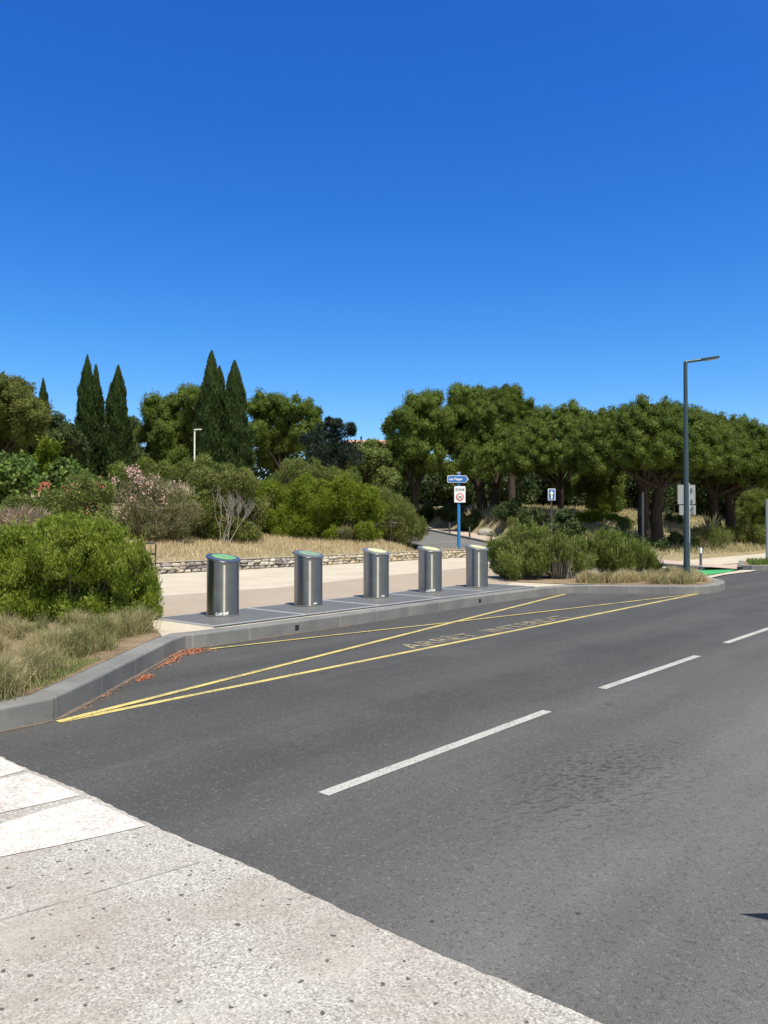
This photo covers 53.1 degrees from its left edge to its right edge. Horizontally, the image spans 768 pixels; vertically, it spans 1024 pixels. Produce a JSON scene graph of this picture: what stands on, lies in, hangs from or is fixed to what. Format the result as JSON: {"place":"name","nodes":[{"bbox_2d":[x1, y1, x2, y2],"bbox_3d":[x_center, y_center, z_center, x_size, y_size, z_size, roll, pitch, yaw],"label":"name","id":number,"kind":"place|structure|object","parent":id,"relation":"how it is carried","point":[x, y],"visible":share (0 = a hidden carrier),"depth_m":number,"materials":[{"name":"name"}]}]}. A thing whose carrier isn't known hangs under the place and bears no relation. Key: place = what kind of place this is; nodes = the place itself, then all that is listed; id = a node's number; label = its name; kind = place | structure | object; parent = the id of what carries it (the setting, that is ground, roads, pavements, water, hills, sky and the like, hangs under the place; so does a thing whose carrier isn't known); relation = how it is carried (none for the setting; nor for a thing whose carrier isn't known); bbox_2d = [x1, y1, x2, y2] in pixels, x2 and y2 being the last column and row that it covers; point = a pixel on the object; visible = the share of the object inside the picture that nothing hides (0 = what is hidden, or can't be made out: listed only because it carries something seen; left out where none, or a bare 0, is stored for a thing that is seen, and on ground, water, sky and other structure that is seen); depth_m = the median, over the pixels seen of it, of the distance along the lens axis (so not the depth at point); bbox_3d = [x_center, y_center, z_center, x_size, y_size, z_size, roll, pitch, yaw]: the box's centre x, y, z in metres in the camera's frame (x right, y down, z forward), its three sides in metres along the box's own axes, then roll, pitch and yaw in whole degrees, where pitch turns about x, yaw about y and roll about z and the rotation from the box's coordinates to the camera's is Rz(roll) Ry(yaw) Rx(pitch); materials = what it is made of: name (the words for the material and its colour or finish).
{"place":"outdoors","nodes":[
{"label":"outdoors","id":0,"kind":"place"},
{"bbox_2d":[10,565,545,623],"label":"resin path","id":1,"kind":"structure","parent":0,"point":[181,604],"depth_m":17.61,"materials":[{"name":"beige concrete"}]},
{"bbox_2d":[9,557,711,698],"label":"pavement","id":2,"kind":"structure","parent":0,"point":[192,582],"depth_m":22.27,"materials":[{"name":"concrete"}]},
{"bbox_2d":[0,620,161,699],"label":"planting bed","id":3,"kind":"object","parent":2,"relation":"on","point":[129,643],"visible":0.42,"depth_m":9.37,"materials":[{"name":"soil"}]},
{"bbox_2d":[15,655,100,692],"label":"short grass","id":4,"kind":"structure","parent":3,"relation":"on","point":[72,668],"depth_m":8.02,"materials":[{"name":"plant"}]},
{"bbox_2d":[0,507,165,621],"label":"shrub","id":5,"kind":"object","parent":3,"relation":"on","point":[60,564],"visible":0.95,"depth_m":12.20,"materials":[{"name":"green plant"}]},
{"bbox_2d":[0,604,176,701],"bbox_3d":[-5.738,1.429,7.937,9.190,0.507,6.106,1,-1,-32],"label":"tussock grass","id":6,"kind":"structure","parent":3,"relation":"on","point":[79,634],"depth_m":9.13,"materials":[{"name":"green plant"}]},
{"bbox_2d":[138,549,465,573],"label":"stone wall","id":7,"kind":"structure","parent":2,"relation":"on","point":[171,567],"depth_m":27.86,"materials":[{"name":"beige stone"}]},
{"bbox_2d":[155,584,533,627],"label":"container platform","id":8,"kind":"structure","parent":2,"relation":"on","point":[268,613],"depth_m":14.29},
{"bbox_2d":[205,553,240,616],"bbox_3d":[-2.738,1.232,13.062,0.590,1.046,0.592,0,-1,0],"label":"waste bin","id":9,"kind":"object","parent":8,"relation":"on","point":[222,585],"visible":1,"depth_m":12.83,"materials":[{"name":"silver metal"}]},
{"bbox_2d":[293,550,323,606],"bbox_3d":[-1.444,1.258,14.666,0.590,1.046,0.592,0,-1,-2],"label":"waste bin","id":10,"kind":"object","parent":8,"relation":"on","point":[308,578],"visible":1,"depth_m":14.44,"materials":[{"name":"silver metal"}]},
{"bbox_2d":[362,548,389,598],"bbox_3d":[-0.166,1.285,16.282,0.590,1.046,0.592,0,-1,2],"label":"waste bin","id":11,"kind":"object","parent":8,"relation":"on","point":[375,573],"visible":1,"depth_m":16.05,"materials":[{"name":"silver metal"}]},
{"bbox_2d":[417,546,442,592],"bbox_3d":[1.060,1.308,17.681,0.590,1.046,0.592,0,-1,-1],"label":"waste bin","id":12,"kind":"object","parent":8,"relation":"on","point":[429,569],"visible":1,"depth_m":17.45,"materials":[{"name":"silver metal"}]},
{"bbox_2d":[465,544,488,587],"bbox_3d":[2.308,1.332,19.075,0.590,1.046,0.592,0,-1,1],"label":"waste bin","id":13,"kind":"object","parent":8,"relation":"on","point":[476,566],"visible":1,"depth_m":18.84,"materials":[{"name":"silver metal"}]},
{"bbox_2d":[504,573,713,584],"bbox_3d":[6.559,1.912,21.948,5.252,0.001,5.136,-1,-1,29],"label":"planting bed","id":14,"kind":"object","parent":2,"relation":"on","point":[553,581],"visible":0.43,"depth_m":20.58,"materials":[{"name":"soil"}]},
{"bbox_2d":[484,515,556,580],"bbox_3d":[4.164,1.040,22.106,2.401,1.959,2.456,0,-1,-11],"label":"shrub","id":15,"kind":"object","parent":14,"relation":"on","point":[516,552],"visible":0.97,"depth_m":21.66,"materials":[{"name":"green plant"}]},
{"bbox_2d":[542,525,598,578],"bbox_3d":[5.261,1.167,22.306,2.011,1.704,1.647,1,-1,-32],"label":"shrub","id":16,"kind":"object","parent":14,"relation":"on","point":[571,558],"visible":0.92,"depth_m":21.95,"materials":[{"name":"green plant"}]},
{"bbox_2d":[581,521,664,574],"bbox_3d":[7.192,1.133,23.294,2.249,1.782,2.588,-1,-1,31],"label":"shrub","id":17,"kind":"object","parent":14,"relation":"on","point":[613,552],"visible":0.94,"depth_m":22.54,"materials":[{"name":"green plant"}]},
{"bbox_2d":[570,565,712,584],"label":"ornamental grass","id":18,"kind":"structure","parent":14,"relation":"on","point":[672,575],"depth_m":20.49,"materials":[{"name":"beige plant"}]},
{"bbox_2d":[677,483,695,541],"bbox_3d":[8.938,0.539,22.612,0.571,2.775,0.112,0,-1,-8],"label":"traffic sign","id":19,"kind":"object","parent":14,"relation":"on","point":[680,498],"visible":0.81,"depth_m":22.64,"materials":[{"name":"grey metal"}]},
{"bbox_2d":[683,356,719,573],"bbox_3d":[8.891,-1.244,21.621,1.114,6.307,0.340,0,-1,0],"label":"street lamp","id":20,"kind":"object","parent":14,"relation":"on","point":[686,564],"visible":0.89,"depth_m":21.57,"materials":[{"name":"grey metal"}]},
{"bbox_2d":[0,477,765,561],"bbox_3d":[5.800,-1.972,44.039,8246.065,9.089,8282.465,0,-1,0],"label":"ground","id":21,"kind":"structure","parent":0,"point":[435,522],"depth_m":46.20,"materials":[{"name":"brown soil"}]},
{"bbox_2d":[0,500,52,535],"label":"shrub","id":22,"kind":"object","parent":21,"relation":"on","point":[6,516],"visible":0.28,"depth_m":18.72,"materials":[{"name":"beige plant"}]},
{"bbox_2d":[0,370,54,462],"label":"pine tree","id":23,"kind":"object","parent":21,"relation":"on","point":[25,413],"visible":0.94,"depth_m":42.73,"materials":[{"name":"green plant"}]},
{"bbox_2d":[39,377,49,408],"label":"cypress tree","id":24,"kind":"object","parent":21,"relation":"on","point":[43,393],"visible":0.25,"depth_m":68.01,"materials":[{"name":"green plant"}]},
{"bbox_2d":[0,449,96,504],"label":"shrub","id":25,"kind":"object","parent":21,"relation":"on","point":[19,473],"visible":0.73,"depth_m":33.82,"materials":[{"name":"green plant"}]},
{"bbox_2d":[32,428,64,505],"bbox_3d":[-16.895,-1.680,38.277,1.851,4.559,5.064,1,-1,-37],"label":"young pine","id":26,"kind":"object","parent":21,"relation":"on","point":[47,453],"visible":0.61,"depth_m":36.52,"materials":[{"name":"green plant"}]},
{"bbox_2d":[25,410,91,463],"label":"evergreen oak","id":27,"kind":"object","parent":21,"relation":"on","point":[75,443],"visible":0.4,"depth_m":46.98,"materials":[{"name":"green plant"}]},
{"bbox_2d":[0,470,118,525],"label":"shrub","id":28,"kind":"object","parent":21,"relation":"on","point":[72,494],"visible":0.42,"depth_m":28.48,"materials":[{"name":"green plant"}]},
{"bbox_2d":[73,354,101,495],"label":"cypress tree","id":29,"kind":"object","parent":21,"relation":"on","point":[85,421],"visible":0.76,"depth_m":51.76,"materials":[{"name":"green plant"}]},
{"bbox_2d":[90,364,105,490],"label":"cypress tree","id":30,"kind":"object","parent":21,"relation":"on","point":[100,409],"visible":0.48,"depth_m":52.90,"materials":[{"name":"green plant"}]},
{"bbox_2d":[97,364,135,502],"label":"cypress tree","id":31,"kind":"object","parent":21,"relation":"on","point":[118,438],"visible":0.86,"depth_m":51.59,"materials":[{"name":"green plant"}]},
{"bbox_2d":[128,415,143,459],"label":"evergreen oak","id":32,"kind":"object","parent":21,"relation":"on","point":[134,420],"visible":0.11,"depth_m":66.97,"materials":[{"name":"green plant"}]},
{"bbox_2d":[108,464,205,541],"bbox_3d":[-9.525,-0.226,31.770,4.242,3.323,3.957,0,-1,0],"label":"shrub","id":33,"kind":"object","parent":21,"relation":"on","point":[153,524],"visible":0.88,"depth_m":31.36,"materials":[{"name":"green plant"}]},
{"bbox_2d":[105,451,213,523],"bbox_3d":[-10.919,-1.011,37.991,5.461,3.891,3.005,0,-1,0],"label":"shrub","id":34,"kind":"object","parent":21,"relation":"on","point":[163,468],"visible":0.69,"depth_m":37.44,"materials":[{"name":"green plant"}]},
{"bbox_2d":[132,381,200,493],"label":"pine tree","id":35,"kind":"object","parent":21,"relation":"on","point":[165,429],"visible":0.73,"depth_m":59.42,"materials":[{"name":"green plant"}]},
{"bbox_2d":[188,350,229,508],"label":"cypress tree","id":36,"kind":"object","parent":21,"relation":"on","point":[208,405],"visible":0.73,"depth_m":49.50,"materials":[{"name":"green plant"}]},
{"bbox_2d":[217,365,225,512],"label":"cypress tree","id":37,"kind":"object","parent":21,"relation":"on","point":[222,382],"visible":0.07,"depth_m":52.05,"materials":[{"name":"green plant"}]},
{"bbox_2d":[183,461,270,542],"bbox_3d":[-7.236,-0.342,34.624,4.278,3.823,3.685,0,-1,-12],"label":"shrub","id":38,"kind":"object","parent":21,"relation":"on","point":[247,529],"visible":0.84,"depth_m":33.78,"materials":[{"name":"green plant"}]},
{"bbox_2d":[210,487,254,544],"bbox_3d":[-6.450,0.108,32.924,2.429,2.606,1.547,1,-1,-29],"label":"dead shrub","id":39,"kind":"object","parent":21,"relation":"on","point":[230,514],"visible":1,"depth_m":32.89,"materials":[{"name":"grey plant"}]},
{"bbox_2d":[214,360,256,514],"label":"cypress tree","id":40,"kind":"object","parent":21,"relation":"on","point":[234,433],"visible":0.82,"depth_m":49.45,"materials":[{"name":"green plant"}]},
{"bbox_2d":[246,387,325,472],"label":"pine tree","id":41,"kind":"object","parent":21,"relation":"on","point":[277,427],"visible":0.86,"depth_m":59.59,"materials":[{"name":"green plant"}]},
{"bbox_2d":[126,531,463,561],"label":"bank grass","id":42,"kind":"structure","parent":21,"relation":"on","point":[274,543],"depth_m":32.09,"materials":[{"name":"plant"}]},
{"bbox_2d":[266,456,326,501],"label":"shrub","id":43,"kind":"object","parent":21,"relation":"on","point":[292,470],"visible":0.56,"depth_m":42.01,"materials":[{"name":"green plant"}]},
{"bbox_2d":[246,471,390,541],"bbox_3d":[-3.543,-0.216,39.092,7.862,3.733,4.375,0,-1,0],"label":"shrub","id":44,"kind":"object","parent":21,"relation":"on","point":[300,512],"visible":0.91,"depth_m":38.03,"materials":[{"name":"green plant"}]},
{"bbox_2d":[298,415,366,518],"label":"cedar tree","id":45,"kind":"object","parent":21,"relation":"on","point":[330,449],"visible":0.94,"depth_m":49.76,"materials":[{"name":"green plant"}]},
{"bbox_2d":[319,465,362,521],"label":"shrub","id":46,"kind":"object","parent":21,"relation":"on","point":[330,473],"visible":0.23,"depth_m":43.44,"materials":[{"name":"green plant"}]},
{"bbox_2d":[334,517,369,541],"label":"shrub","id":47,"kind":"object","parent":21,"relation":"on","point":[346,529],"visible":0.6,"depth_m":37.82,"materials":[{"name":"green plant"}]},
{"bbox_2d":[0,577,724,730],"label":"kerb","id":48,"kind":"structure","parent":21,"relation":"on","point":[56,700],"depth_m":11.23,"materials":[{"name":"grey concrete"}]},
{"bbox_2d":[345,438,402,500],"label":"olive tree","id":49,"kind":"object","parent":21,"relation":"on","point":[373,469],"visible":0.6,"depth_m":54.40,"materials":[{"name":"green plant"}]},
{"bbox_2d":[361,484,430,547],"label":"shrub","id":50,"kind":"object","parent":21,"relation":"on","point":[414,527],"visible":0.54,"depth_m":43.31,"materials":[{"name":"green plant"}]},
{"bbox_2d":[30,427,766,518],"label":"woodland","id":51,"kind":"object","parent":21,"relation":"on","point":[531,488],"visible":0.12,"depth_m":75.62,"materials":[{"name":"green plant"}]},
{"bbox_2d":[375,386,457,521],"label":"pine tree","id":52,"kind":"object","parent":21,"relation":"on","point":[423,424],"visible":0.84,"depth_m":57.10,"materials":[{"name":"green plant"}]},
{"bbox_2d":[409,501,437,521],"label":"shrub","id":53,"kind":"object","parent":21,"relation":"on","point":[427,510],"visible":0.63,"depth_m":65.71,"materials":[{"name":"green plant"}]},
{"bbox_2d":[434,496,468,522],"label":"shrub","id":54,"kind":"object","parent":21,"relation":"on","point":[447,511],"visible":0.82,"depth_m":61.64,"materials":[{"name":"green plant"}]},
{"bbox_2d":[447,472,467,548],"bbox_3d":[3.806,0.083,39.575,1.089,4.301,0.228,0,-1,0],"label":"sign post","id":55,"kind":"object","parent":21,"relation":"on","point":[459,491],"visible":1,"depth_m":39.50,"materials":[{"name":"blue metal"}]},
{"bbox_2d":[455,509,483,530],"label":"shrub","id":56,"kind":"object","parent":21,"relation":"on","point":[473,519],"visible":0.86,"depth_m":57.36,"materials":[{"name":"green plant"}]},
{"bbox_2d":[436,381,509,509],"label":"pine tree","id":57,"kind":"object","parent":21,"relation":"on","point":[480,434],"visible":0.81,"depth_m":59.10,"materials":[{"name":"green plant"}]},
{"bbox_2d":[482,382,535,502],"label":"umbrella pine","id":58,"kind":"object","parent":21,"relation":"on","point":[512,404],"visible":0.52,"depth_m":67.22,"materials":[{"name":"green plant"}]},
{"bbox_2d":[491,498,529,521],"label":"shrub","id":59,"kind":"object","parent":21,"relation":"on","point":[513,507],"visible":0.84,"depth_m":51.82,"materials":[{"name":"green plant"}]},
{"bbox_2d":[506,511,521,528],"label":"shrub","id":60,"kind":"object","parent":21,"relation":"on","point":[511,520],"visible":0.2,"depth_m":49.89,"materials":[{"name":"green plant"}]},
{"bbox_2d":[519,507,549,526],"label":"shrub","id":61,"kind":"object","parent":21,"relation":"on","point":[540,516],"visible":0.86,"depth_m":48.38,"materials":[{"name":"green plant"}]},
{"bbox_2d":[379,522,704,569],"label":"street kerb","id":62,"kind":"structure","parent":21,"relation":"on","point":[702,568],"depth_m":49.13,"materials":[{"name":"grey concrete"}]},
{"bbox_2d":[494,398,608,510],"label":"umbrella pine","id":63,"kind":"object","parent":21,"relation":"on","point":[527,446],"visible":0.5,"depth_m":52.81,"materials":[{"name":"green plant"}]},
{"bbox_2d":[543,507,588,538],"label":"shrub","id":64,"kind":"object","parent":21,"relation":"on","point":[562,517],"visible":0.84,"depth_m":44.49,"materials":[{"name":"green plant"}]},
{"bbox_2d":[555,469,626,513],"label":"young pine","id":65,"kind":"object","parent":21,"relation":"on","point":[601,489],"visible":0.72,"depth_m":58.79,"materials":[{"name":"green plant"}]},
{"bbox_2d":[572,504,618,525],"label":"shrub","id":66,"kind":"object","parent":21,"relation":"on","point":[589,516],"visible":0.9,"depth_m":51.86,"materials":[{"name":"green plant"}]},
{"bbox_2d":[465,502,765,555],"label":"slope grass","id":67,"kind":"structure","parent":21,"relation":"on","point":[633,512],"depth_m":53.96,"materials":[{"name":"beige plant"}]},
{"bbox_2d":[615,515,636,530],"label":"shrub","id":68,"kind":"object","parent":21,"relation":"on","point":[625,522],"visible":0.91,"depth_m":51.50,"materials":[{"name":"green plant"}]},
{"bbox_2d":[550,393,745,542],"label":"umbrella pine","id":69,"kind":"object","parent":21,"relation":"on","point":[642,439],"visible":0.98,"depth_m":43.97,"materials":[{"name":"green plant"}]},
{"bbox_2d":[628,535,669,551],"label":"shrub","id":70,"kind":"object","parent":21,"relation":"on","point":[663,543],"visible":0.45,"depth_m":42.81,"materials":[{"name":"green plant"}]},
{"bbox_2d":[662,508,683,525],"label":"shrub","id":71,"kind":"object","parent":21,"relation":"on","point":[668,516],"visible":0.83,"depth_m":63.33,"materials":[{"name":"green plant"}]},
{"bbox_2d":[666,530,691,548],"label":"shrub","id":72,"kind":"object","parent":21,"relation":"on","point":[676,538],"visible":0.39,"depth_m":46.31,"materials":[{"name":"green plant"}]},
{"bbox_2d":[690,525,735,549],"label":"shrub","id":73,"kind":"object","parent":21,"relation":"on","point":[716,535],"visible":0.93,"depth_m":46.42,"materials":[{"name":"green plant"}]},
{"bbox_2d":[691,512,735,536],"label":"agave","id":74,"kind":"object","parent":21,"relation":"on","point":[708,522],"visible":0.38,"depth_m":55.76,"materials":[{"name":"green plant"}]},
{"bbox_2d":[664,408,767,531],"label":"umbrella pine","id":75,"kind":"object","parent":21,"relation":"on","point":[751,436],"visible":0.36,"depth_m":53.86,"materials":[{"name":"green plant"}]},
{"bbox_2d":[723,519,765,545],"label":"shrub","id":76,"kind":"object","parent":21,"relation":"on","point":[748,534],"visible":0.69,"depth_m":53.84,"materials":[{"name":"green plant"}]},
{"bbox_2d":[735,487,767,528],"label":"shrub","id":77,"kind":"object","parent":21,"relation":"on","point":[756,506],"visible":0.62,"depth_m":71.77,"materials":[{"name":"green plant"}]},
{"bbox_2d":[0,569,767,1023],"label":"road","id":78,"kind":"structure","parent":0,"point":[586,847],"depth_m":5.30,"materials":[{"name":"grey asphalt"}]},
{"bbox_2d":[53,695,103,719],"bbox_3d":[-2.914,1.870,7.378,0.077,0.001,0.982,0,-1,3],"label":"gutter grit","id":79,"kind":"object","parent":78,"relation":"on","point":[78,708],"visible":1,"depth_m":7.30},
{"bbox_2d":[102,654,175,694],"bbox_3d":[-2.861,1.899,9.119,0.083,0.001,2.501,0,-1,1],"label":"gutter grit","id":80,"kind":"object","parent":78,"relation":"on","point":[131,678],"visible":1,"depth_m":8.84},
{"bbox_2d":[135,647,212,680],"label":"fallen petals","id":81,"kind":"object","parent":78,"relation":"on","point":[143,677],"visible":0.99,"depth_m":10.04,"materials":[{"name":"orange plant"}]},
{"bbox_2d":[0,756,602,1023],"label":"raised crossing","id":82,"kind":"object","parent":78,"relation":"on","point":[211,937],"visible":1,"depth_m":3.12,"materials":[{"name":"concrete"}]},
{"bbox_2d":[0,758,25,776],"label":"crossing bar","id":83,"kind":"object","parent":82,"relation":"on","point":[7,767],"visible":1,"depth_m":5.48,"materials":[{"name":"white paint"}]},
{"bbox_2d":[0,773,78,812],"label":"crossing bar","id":84,"kind":"object","parent":82,"relation":"on","point":[23,790],"visible":1,"depth_m":4.99,"materials":[{"name":"white paint"}]},
{"bbox_2d":[0,798,145,856],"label":"crossing bar","id":85,"kind":"object","parent":82,"relation":"on","point":[79,820],"visible":1,"depth_m":4.43,"materials":[{"name":"white paint"}]},
{"bbox_2d":[56,594,564,721],"bbox_3d":[0.828,1.960,13.058,0.091,0.001,14.556,-1,-1,31],"label":"yellow line","id":86,"kind":"object","parent":78,"relation":"on","point":[140,700],"visible":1,"depth_m":9.06,"materials":[{"name":"paint"}]},
{"bbox_2d":[56,594,696,722],"bbox_3d":[2.520,1.965,13.114,0.091,0.001,16.628,-1,-1,41],"label":"yellow line","id":87,"kind":"object","parent":78,"relation":"on","point":[154,702],"visible":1,"depth_m":9.27,"materials":[{"name":"paint"}]},
{"bbox_2d":[319,710,550,795],"bbox_3d":[0.569,1.848,6.099,0.102,0.001,2.944,-1,-1,41],"label":"lane mark","id":88,"kind":"object","parent":78,"relation":"on","point":[372,775],"visible":1,"depth_m":5.79,"materials":[{"name":"white paint"}]},
{"bbox_2d":[403,633,474,648],"bbox_3d":[0.808,1.939,11.627,0.442,0.001,1.750,-1,-1,41],"label":"road lettering","id":89,"kind":"object","parent":78,"relation":"on","point":[427,642],"visible":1,"depth_m":11.48,"materials":[{"name":"yellow paint"}]},
{"bbox_2d":[478,616,568,631],"bbox_3d":[2.578,1.972,13.618,0.348,0.001,2.750,-1,-1,41],"label":"road lettering","id":90,"kind":"object","parent":78,"relation":"on","point":[535,623],"visible":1,"depth_m":13.58,"materials":[{"name":"yellow paint"}]},
{"bbox_2d":[448,594,690,622],"bbox_3d":[4.535,2.014,16.543,8.910,0.001,0.071,1,-1,-40],"label":"yellow line","id":91,"kind":"object","parent":78,"relation":"on","point":[561,609],"visible":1,"depth_m":15.77,"materials":[{"name":"paint"}]},
{"bbox_2d":[598,655,699,688],"bbox_3d":[3.253,1.900,9.221,0.102,0.001,2.768,-1,-1,42],"label":"lane mark","id":92,"kind":"object","parent":78,"relation":"on","point":[607,686],"visible":1,"depth_m":9.08,"materials":[{"name":"white paint"}]},
{"bbox_2d":[723,627,767,642],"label":"lane mark","id":93,"kind":"object","parent":78,"relation":"on","point":[745,636],"visible":1,"depth_m":12.06,"materials":[{"name":"white paint"}]},
{"bbox_2d":[738,560,767,569],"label":"island kerb","id":94,"kind":"structure","parent":78,"relation":"on","point":[741,565],"depth_m":29.46,"materials":[{"name":"grey concrete"}]},
{"bbox_2d":[0,0,767,478],"label":"sky","id":95,"kind":"structure","parent":0,"point":[353,205],"materials":[{"name":"blue"}]},
{"bbox_2d":[375,523,680,571],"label":"side street","id":96,"kind":"structure","parent":0,"point":[437,540],"depth_m":48.48,"materials":[{"name":"grey asphalt"}]},
{"bbox_2d":[389,521,736,566],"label":"sidewalk","id":97,"kind":"structure","parent":0,"point":[477,536],"depth_m":50.21,"materials":[{"name":"beige concrete"}]},
{"bbox_2d":[548,489,554,528],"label":"traffic sign","id":98,"kind":"object","parent":97,"relation":"on","point":[551,494],"visible":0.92,"depth_m":42.95,"materials":[{"name":"blue metal"}]},
{"bbox_2d":[644,568,735,574],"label":"green cycle lane","id":99,"kind":"structure","parent":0,"point":[706,571],"depth_m":28.34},
{"bbox_2d":[662,553,765,567],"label":"pavement","id":100,"kind":"structure","parent":0,"point":[728,560],"depth_m":37.74,"materials":[{"name":"concrete"}]},
{"bbox_2d":[765,499,767,557],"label":"post","id":101,"kind":"object","parent":100,"relation":"on","point":[766,516],"visible":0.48,"depth_m":36.45,"materials":[{"name":"grey metal"}]},
{"bbox_2d":[745,557,767,564],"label":"island grass","id":102,"kind":"structure","parent":0,"point":[760,561],"depth_m":30.75,"materials":[{"name":"green plant"}]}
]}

